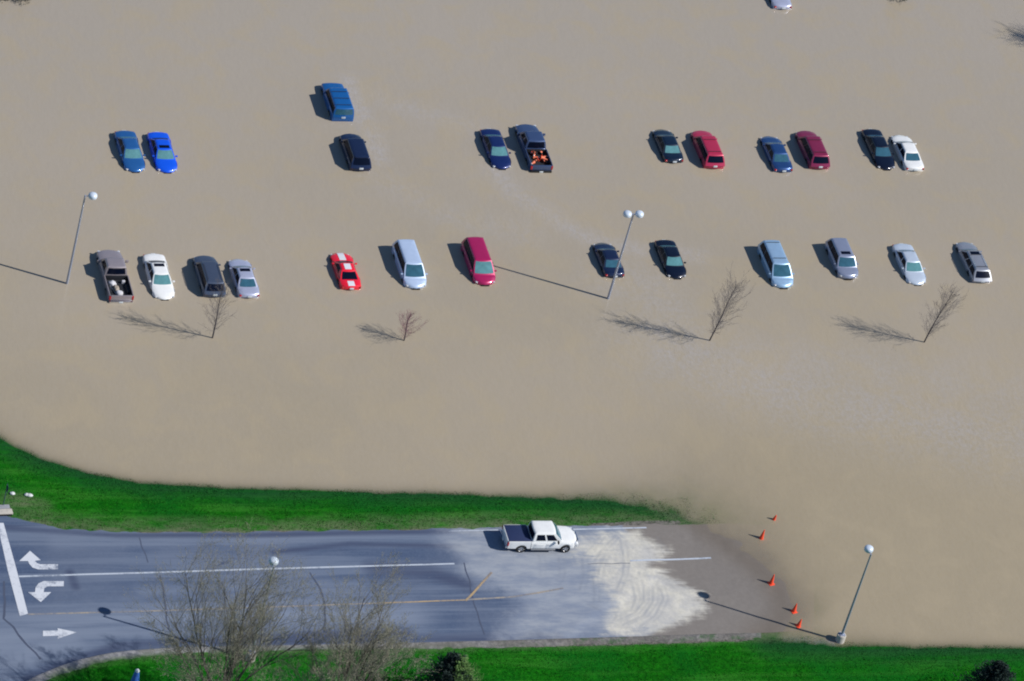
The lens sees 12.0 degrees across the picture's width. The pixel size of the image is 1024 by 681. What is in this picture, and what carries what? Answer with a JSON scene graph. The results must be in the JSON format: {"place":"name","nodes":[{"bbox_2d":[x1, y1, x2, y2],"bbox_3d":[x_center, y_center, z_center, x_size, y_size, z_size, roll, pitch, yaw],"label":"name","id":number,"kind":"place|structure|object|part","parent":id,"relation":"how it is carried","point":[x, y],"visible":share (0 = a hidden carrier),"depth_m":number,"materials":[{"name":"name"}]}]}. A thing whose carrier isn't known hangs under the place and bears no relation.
{"place":"outdoors","nodes":[
{"label":"outdoors","id":0,"kind":"place"},
{"bbox_2d":[0,516,802,680],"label":"road","id":1,"kind":"structure","parent":0,"point":[726,588],"depth_m":372.57,"materials":[{"name":"grey asphalt"}]},
{"bbox_2d":[0,523,27,615],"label":"stop line","id":2,"kind":"object","parent":1,"relation":"on","point":[15,584],"visible":1,"depth_m":363.69,"materials":[{"name":"white paint"}]},
{"bbox_2d":[3,581,40,659],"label":"road crack","id":3,"kind":"object","parent":1,"relation":"on","point":[14,628],"visible":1,"depth_m":359.59,"materials":[{"name":"black asphalt"}]},
{"bbox_2d":[20,551,57,568],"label":"road arrow","id":4,"kind":"object","parent":1,"relation":"on","point":[30,557],"visible":1,"depth_m":365.13,"materials":[{"name":"white paint"}]},
{"bbox_2d":[29,581,63,601],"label":"road arrow","id":5,"kind":"object","parent":1,"relation":"on","point":[39,594],"visible":1,"depth_m":363.04,"materials":[{"name":"white paint"}]},
{"bbox_2d":[43,628,75,637],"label":"road arrow","id":6,"kind":"object","parent":1,"relation":"on","point":[59,633],"visible":1,"depth_m":359.81,"materials":[{"name":"white paint"}]},
{"bbox_2d":[159,575,168,628],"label":"road crack","id":7,"kind":"object","parent":1,"relation":"on","point":[164,601],"visible":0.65,"depth_m":364.98,"materials":[{"name":"black asphalt"}]},
{"bbox_2d":[19,563,453,576],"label":"lane line","id":8,"kind":"object","parent":1,"relation":"on","point":[232,569],"visible":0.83,"depth_m":369.28,"materials":[{"name":"white paint"}]},
{"bbox_2d":[28,599,464,614],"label":"line","id":9,"kind":"object","parent":1,"relation":"on","point":[199,609],"visible":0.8,"depth_m":364.14,"materials":[{"name":"yellow paint"}]},
{"bbox_2d":[310,572,325,638],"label":"road crack","id":10,"kind":"object","parent":1,"relation":"on","point":[324,603],"visible":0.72,"depth_m":369.02,"materials":[{"name":"black asphalt"}]},
{"bbox_2d":[387,600,464,602],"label":"line","id":11,"kind":"object","parent":1,"relation":"on","point":[427,601],"visible":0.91,"depth_m":371.46,"materials":[{"name":"yellow paint"}]},
{"bbox_2d":[448,529,497,531],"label":"edge line","id":12,"kind":"object","parent":1,"relation":"on","point":[472,530],"visible":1,"depth_m":378.94,"materials":[{"name":"white paint"}]},
{"bbox_2d":[464,563,484,634],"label":"road crack","id":13,"kind":"object","parent":1,"relation":"on","point":[473,600],"visible":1,"depth_m":372.58,"materials":[{"name":"black asphalt"}]},
{"bbox_2d":[465,572,491,600],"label":"line","id":14,"kind":"object","parent":1,"relation":"on","point":[478,587],"visible":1,"depth_m":373.97,"materials":[{"name":"yellow paint"}]},
{"bbox_2d":[468,587,563,599],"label":"line","id":15,"kind":"object","parent":1,"relation":"on","point":[516,595],"visible":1,"depth_m":374.21,"materials":[{"name":"yellow paint"}]},
{"bbox_2d":[500,520,577,552],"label":"pickup truck","id":16,"kind":"object","parent":1,"relation":"on","point":[542,535],"visible":1,"depth_m":378.18,"materials":[{"name":"white paint"}]},
{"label":"rear window","id":17,"kind":"part","parent":16,"relation":"part of","materials":[{"name":"black glass"}]},
{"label":"door","id":18,"kind":"part","parent":16,"relation":"part of","materials":[{"name":"white paint"}]},
{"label":"side window","id":19,"kind":"part","parent":16,"relation":"part of","materials":[{"name":"black glass"}]},
{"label":"side window","id":20,"kind":"part","parent":16,"relation":"part of","materials":[{"name":"black glass"}]},
{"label":"door","id":21,"kind":"part","parent":16,"relation":"part of","materials":[{"name":"white paint"}]},
{"bbox_2d":[573,527,645,529],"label":"edge line","id":22,"kind":"object","parent":1,"relation":"on","point":[609,528],"visible":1,"depth_m":382.81,"materials":[{"name":"white paint"}]},
{"bbox_2d":[630,557,710,560],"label":"lane line","id":23,"kind":"object","parent":1,"relation":"on","point":[671,559],"visible":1,"depth_m":381.76,"materials":[{"name":"white paint"}]},
{"bbox_2d":[759,530,764,539],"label":"traffic cone","id":24,"kind":"object","parent":1,"relation":"on","point":[761,537],"visible":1,"depth_m":385.90,"materials":[{"name":"orange plastic"}]},
{"bbox_2d":[767,574,774,585],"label":"traffic cone","id":25,"kind":"object","parent":1,"relation":"on","point":[771,582],"visible":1,"depth_m":382.06,"materials":[{"name":"orange plastic"}]},
{"bbox_2d":[790,603,797,613],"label":"traffic cone","id":26,"kind":"object","parent":1,"relation":"on","point":[793,611],"visible":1,"depth_m":380.19,"materials":[{"name":"orange plastic"}]},
{"bbox_2d":[794,619,801,627],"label":"traffic cone","id":27,"kind":"object","parent":1,"relation":"on","point":[798,625],"visible":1,"depth_m":379.08,"materials":[{"name":"orange plastic"}]},
{"bbox_2d":[0,0,1023,645],"bbox_3d":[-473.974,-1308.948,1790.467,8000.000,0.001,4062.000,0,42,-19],"label":"water","id":28,"kind":"structure","parent":0,"point":[828,416],"depth_m":405.13,"materials":[{"name":"beige liquid"}]},
{"bbox_2d":[0,436,1023,680],"bbox_3d":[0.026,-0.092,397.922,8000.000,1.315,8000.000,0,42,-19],"label":"ground","id":29,"kind":"structure","parent":0,"point":[94,512],"depth_m":374.68,"materials":[{"name":"green plant"}]},
{"bbox_2d":[0,504,12,515],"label":"drain inlet","id":30,"kind":"object","parent":29,"relation":"on","point":[5,510],"visible":1,"depth_m":368.62,"materials":[{"name":"concrete"}]},
{"bbox_2d":[66,192,96,283],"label":"lamp post","id":31,"kind":"object","parent":29,"relation":"on","point":[92,195],"visible":1,"depth_m":387.69,"materials":[{"name":"grey metal"}]},
{"bbox_2d":[96,250,133,302],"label":"pickup truck","id":32,"kind":"object","parent":29,"relation":"on","point":[111,265],"visible":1,"depth_m":392.22,"materials":[{"name":"beige paint"}]},
{"bbox_2d":[108,280,116,286],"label":"sack","id":33,"kind":"object","parent":32,"relation":"in","point":[112,283],"visible":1,"depth_m":391.72,"materials":[{"name":"white fabric"}]},
{"bbox_2d":[113,285,118,291],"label":"sack","id":34,"kind":"object","parent":32,"relation":"in","point":[115,288],"visible":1,"depth_m":391.39,"materials":[{"name":"beige fabric"}]},
{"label":"rear window","id":35,"kind":"part","parent":32,"relation":"part of","materials":[{"name":"black glass"}]},
{"bbox_2d":[115,290,122,294],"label":"sack","id":36,"kind":"object","parent":32,"relation":"in","point":[118,292],"visible":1,"depth_m":391.09,"materials":[{"name":"white fabric"}]},
{"bbox_2d":[114,130,144,172],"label":"sedan","id":37,"kind":"object","parent":29,"relation":"on","point":[129,152],"visible":1,"depth_m":404.75,"materials":[{"name":"blue paint"}]},
{"bbox_2d":[131,669,139,680],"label":"marker post","id":38,"kind":"object","parent":29,"relation":"on","point":[135,676],"visible":1,"depth_m":356.18,"materials":[{"name":"blue plastic"}]},
{"bbox_2d":[142,253,174,300],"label":"sedan","id":39,"kind":"object","parent":29,"relation":"on","point":[160,281],"visible":1,"depth_m":393.31,"materials":[{"name":"white paint"}]},
{"bbox_2d":[147,132,177,173],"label":"sedan","id":40,"kind":"object","parent":29,"relation":"on","point":[162,152],"visible":1,"depth_m":405.57,"materials":[{"name":"blue paint"}]},
{"bbox_2d":[192,255,225,296],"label":"suv","id":41,"kind":"object","parent":29,"relation":"on","point":[207,269],"visible":0.82,"depth_m":394.26,"materials":[{"name":"paint"}]},
{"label":"side window","id":42,"kind":"part","parent":41,"relation":"part of","materials":[{"name":"black glass"}]},
{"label":"side window","id":43,"kind":"part","parent":41,"relation":"part of","materials":[{"name":"black glass"}]},
{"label":"side window","id":44,"kind":"part","parent":41,"relation":"part of","materials":[{"name":"black glass"}]},
{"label":"rear window","id":45,"kind":"part","parent":41,"relation":"part of","materials":[{"name":"black glass"}]},
{"bbox_2d":[198,272,240,337],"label":"bare tree","id":46,"kind":"object","parent":29,"relation":"on","point":[218,310],"visible":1,"depth_m":387.38,"materials":[{"name":"brown plant"}]},
{"bbox_2d":[122,516,349,680],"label":"bare tree","id":47,"kind":"object","parent":29,"relation":"on","point":[227,630],"visible":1,"depth_m":343.62,"materials":[{"name":"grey plant"}]},
{"bbox_2d":[228,259,259,297],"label":"sedan","id":48,"kind":"object","parent":29,"relation":"on","point":[248,287],"visible":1,"depth_m":395.37,"materials":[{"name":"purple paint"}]},
{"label":"rear window","id":49,"kind":"part","parent":48,"relation":"part of","materials":[{"name":"blue glass"}]},
{"bbox_2d":[246,557,278,662],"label":"lamp post","id":50,"kind":"object","parent":29,"relation":"on","point":[271,559],"visible":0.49,"depth_m":357.00,"materials":[{"name":"metal"}]},
{"bbox_2d":[320,83,353,121],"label":"suv","id":51,"kind":"object","parent":29,"relation":"on","point":[337,100],"visible":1,"depth_m":415.27,"materials":[{"name":"blue paint"}]},
{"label":"rear window","id":52,"kind":"part","parent":51,"relation":"part of","materials":[{"name":"blue glass"}]},
{"bbox_2d":[330,252,360,289],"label":"coupe","id":53,"kind":"object","parent":29,"relation":"on","point":[345,272],"visible":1,"depth_m":398.98,"materials":[{"name":"paint"}]},
{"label":"rear window","id":54,"kind":"part","parent":53,"relation":"part of","materials":[{"name":"black glass"}]},
{"bbox_2d":[268,551,442,680],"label":"bare tree","id":55,"kind":"object","parent":29,"relation":"on","point":[367,664],"visible":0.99,"depth_m":347.46,"materials":[{"name":"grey plant"}]},
{"bbox_2d":[339,134,371,170],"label":"suv","id":56,"kind":"object","parent":29,"relation":"on","point":[355,152],"visible":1,"depth_m":410.62,"materials":[{"name":"blue paint"}]},
{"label":"side window","id":57,"kind":"part","parent":56,"relation":"part of","materials":[{"name":"black glass"}]},
{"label":"side window","id":58,"kind":"part","parent":56,"relation":"part of","materials":[{"name":"black glass"}]},
{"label":"rear window","id":59,"kind":"part","parent":56,"relation":"part of","materials":[{"name":"black glass"}]},
{"bbox_2d":[28,633,760,680],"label":"kerb","id":60,"kind":"structure","parent":29,"relation":"on","point":[76,665],"depth_m":369.05,"materials":[{"name":"grey concrete"}]},
{"bbox_2d":[391,239,427,289],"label":"minivan","id":61,"kind":"object","parent":29,"relation":"on","point":[409,264],"visible":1,"depth_m":400.96,"materials":[{"name":"silver paint"}]},
{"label":"side window","id":62,"kind":"part","parent":61,"relation":"part of","materials":[{"name":"black glass"}]},
{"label":"side window","id":63,"kind":"part","parent":61,"relation":"part of","materials":[{"name":"black glass"}]},
{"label":"side window","id":64,"kind":"part","parent":61,"relation":"part of","materials":[{"name":"black glass"}]},
{"bbox_2d":[396,308,429,340],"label":"bare tree","id":65,"kind":"object","parent":29,"relation":"on","point":[406,326],"visible":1,"depth_m":393.92,"materials":[{"name":"brown plant"}]},
{"bbox_2d":[407,650,483,680],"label":"evergreen tree","id":66,"kind":"object","parent":29,"relation":"on","point":[455,666],"visible":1,"depth_m":360.37,"materials":[{"name":"green plant"}]},
{"bbox_2d":[461,237,496,285],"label":"minivan","id":67,"kind":"object","parent":29,"relation":"on","point":[478,260],"visible":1,"depth_m":403.23,"materials":[{"name":"paint"}]},
{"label":"side window","id":68,"kind":"part","parent":67,"relation":"part of","materials":[{"name":"black glass"}]},
{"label":"side window","id":69,"kind":"part","parent":67,"relation":"part of","materials":[{"name":"black glass"}]},
{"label":"side window","id":70,"kind":"part","parent":67,"relation":"part of","materials":[{"name":"black glass"}]},
{"bbox_2d":[479,128,510,169],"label":"sedan","id":71,"kind":"object","parent":29,"relation":"on","point":[495,149],"visible":1,"depth_m":415.81,"materials":[{"name":"blue paint"}]},
{"bbox_2d":[515,124,552,172],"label":"pickup truck","id":72,"kind":"object","parent":29,"relation":"on","point":[530,138],"visible":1,"depth_m":416.95,"materials":[{"name":"blue paint"}]},
{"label":"rear window","id":73,"kind":"part","parent":72,"relation":"part of","materials":[{"name":"black glass"}]},
{"bbox_2d":[593,243,624,277],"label":"sedan","id":74,"kind":"object","parent":29,"relation":"on","point":[607,256],"visible":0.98,"depth_m":407.57,"materials":[{"name":"blue paint"}]},
{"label":"rear window","id":75,"kind":"part","parent":74,"relation":"part of","materials":[{"name":"blue glass"}]},
{"bbox_2d":[607,210,643,298],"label":"lamp post","id":76,"kind":"object","parent":29,"relation":"on","point":[629,214],"visible":1,"depth_m":400.32,"materials":[{"name":"grey metal"}]},
{"bbox_2d":[652,129,683,162],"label":"sedan","id":77,"kind":"object","parent":29,"relation":"on","point":[667,145],"visible":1,"depth_m":421.32,"materials":[{"name":"teal paint"}]},
{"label":"rear window","id":78,"kind":"part","parent":77,"relation":"part of","materials":[{"name":"glass"}]},
{"bbox_2d":[654,239,685,279],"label":"sedan","id":79,"kind":"object","parent":29,"relation":"on","point":[670,258],"visible":1,"depth_m":409.57,"materials":[{"name":"black paint"}]},
{"bbox_2d":[690,130,724,168],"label":"suv","id":80,"kind":"object","parent":29,"relation":"on","point":[708,150],"visible":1,"depth_m":421.66,"materials":[{"name":"red paint"}]},
{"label":"side window","id":81,"kind":"part","parent":80,"relation":"part of","materials":[{"name":"black glass"}]},
{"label":"side window","id":82,"kind":"part","parent":80,"relation":"part of","materials":[{"name":"black glass"}]},
{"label":"side window","id":83,"kind":"part","parent":80,"relation":"part of","materials":[{"name":"black glass"}]},
{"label":"rear window","id":84,"kind":"part","parent":80,"relation":"part of","materials":[{"name":"black glass"}]},
{"bbox_2d":[708,265,754,340],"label":"bare tree","id":85,"kind":"object","parent":29,"relation":"on","point":[722,310],"visible":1,"depth_m":400.23,"materials":[{"name":"brown plant"}]},
{"bbox_2d":[757,240,793,288],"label":"minivan","id":86,"kind":"object","parent":29,"relation":"on","point":[775,262],"visible":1,"depth_m":411.63,"materials":[{"name":"silver paint"}]},
{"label":"side window","id":87,"kind":"part","parent":86,"relation":"part of","materials":[{"name":"black glass"}]},
{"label":"side window","id":88,"kind":"part","parent":86,"relation":"part of","materials":[{"name":"black glass"}]},
{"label":"side window","id":89,"kind":"part","parent":86,"relation":"part of","materials":[{"name":"black glass"}]},
{"bbox_2d":[760,136,792,171],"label":"sedan","id":90,"kind":"object","parent":29,"relation":"on","point":[775,152],"visible":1,"depth_m":423.83,"materials":[{"name":"blue paint"}]},
{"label":"rear window","id":91,"kind":"part","parent":90,"relation":"part of","materials":[{"name":"blue glass"}]},
{"bbox_2d":[769,0,791,9],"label":"sedan","id":92,"kind":"object","parent":29,"relation":"on","point":[782,4],"visible":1,"depth_m":441.71,"materials":[{"name":"white paint"}]},
{"bbox_2d":[795,131,829,169],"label":"suv","id":93,"kind":"object","parent":29,"relation":"on","point":[813,150],"visible":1,"depth_m":424.96,"materials":[{"name":"red paint"}]},
{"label":"side window","id":94,"kind":"part","parent":93,"relation":"part of","materials":[{"name":"black glass"}]},
{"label":"side window","id":95,"kind":"part","parent":93,"relation":"part of","materials":[{"name":"black glass"}]},
{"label":"side window","id":96,"kind":"part","parent":93,"relation":"part of","materials":[{"name":"black glass"}]},
{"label":"rear window","id":97,"kind":"part","parent":93,"relation":"part of","materials":[{"name":"black glass"}]},
{"bbox_2d":[824,238,857,279],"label":"suv","id":98,"kind":"object","parent":29,"relation":"on","point":[841,256],"visible":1,"depth_m":414.32,"materials":[{"name":"grey paint"}]},
{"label":"side window","id":99,"kind":"part","parent":98,"relation":"part of","materials":[{"name":"black glass"}]},
{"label":"side window","id":100,"kind":"part","parent":98,"relation":"part of","materials":[{"name":"black glass"}]},
{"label":"side window","id":101,"kind":"part","parent":98,"relation":"part of","materials":[{"name":"black glass"}]},
{"bbox_2d":[835,545,873,643],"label":"lamp post","id":102,"kind":"object","parent":29,"relation":"on","point":[840,637],"visible":1,"depth_m":376.49,"materials":[{"name":"metal"}]},
{"bbox_2d":[861,129,894,170],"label":"sedan","id":103,"kind":"object","parent":29,"relation":"on","point":[878,148],"visible":1,"depth_m":427.73,"materials":[{"name":"black paint"}]},
{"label":"side window","id":104,"kind":"part","parent":103,"relation":"part of","materials":[{"name":"black glass"}]},
{"bbox_2d":[890,135,923,170],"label":"sedan","id":105,"kind":"object","parent":29,"relation":"on","point":[907,152],"visible":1,"depth_m":428.14,"materials":[{"name":"white paint"}]},
{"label":"rear window","id":106,"kind":"part","parent":105,"relation":"part of","materials":[{"name":"glass"}]},
{"bbox_2d":[892,243,925,285],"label":"sedan","id":107,"kind":"object","parent":29,"relation":"on","point":[908,262],"visible":1,"depth_m":416.18,"materials":[{"name":"silver paint"}]},
{"bbox_2d":[922,281,966,342],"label":"bare tree","id":108,"kind":"object","parent":29,"relation":"on","point":[936,318],"visible":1,"depth_m":406.69,"materials":[{"name":"brown plant"}]},
{"bbox_2d":[955,242,991,282],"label":"station wagon","id":109,"kind":"object","parent":29,"relation":"on","point":[973,261],"visible":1,"depth_m":418.00,"materials":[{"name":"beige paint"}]},
{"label":"side window","id":110,"kind":"part","parent":109,"relation":"part of","materials":[{"name":"black glass"}]},
{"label":"side window","id":111,"kind":"part","parent":109,"relation":"part of","materials":[{"name":"black glass"}]},
{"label":"side window","id":112,"kind":"part","parent":109,"relation":"part of","materials":[{"name":"black glass"}]},
{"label":"rear window","id":113,"kind":"part","parent":109,"relation":"part of","materials":[{"name":"black glass"}]},
{"bbox_2d":[943,659,1015,680],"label":"evergreen tree","id":114,"kind":"object","parent":29,"relation":"on","point":[998,670],"visible":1,"depth_m":373.07,"materials":[{"name":"green plant"}]}
]}

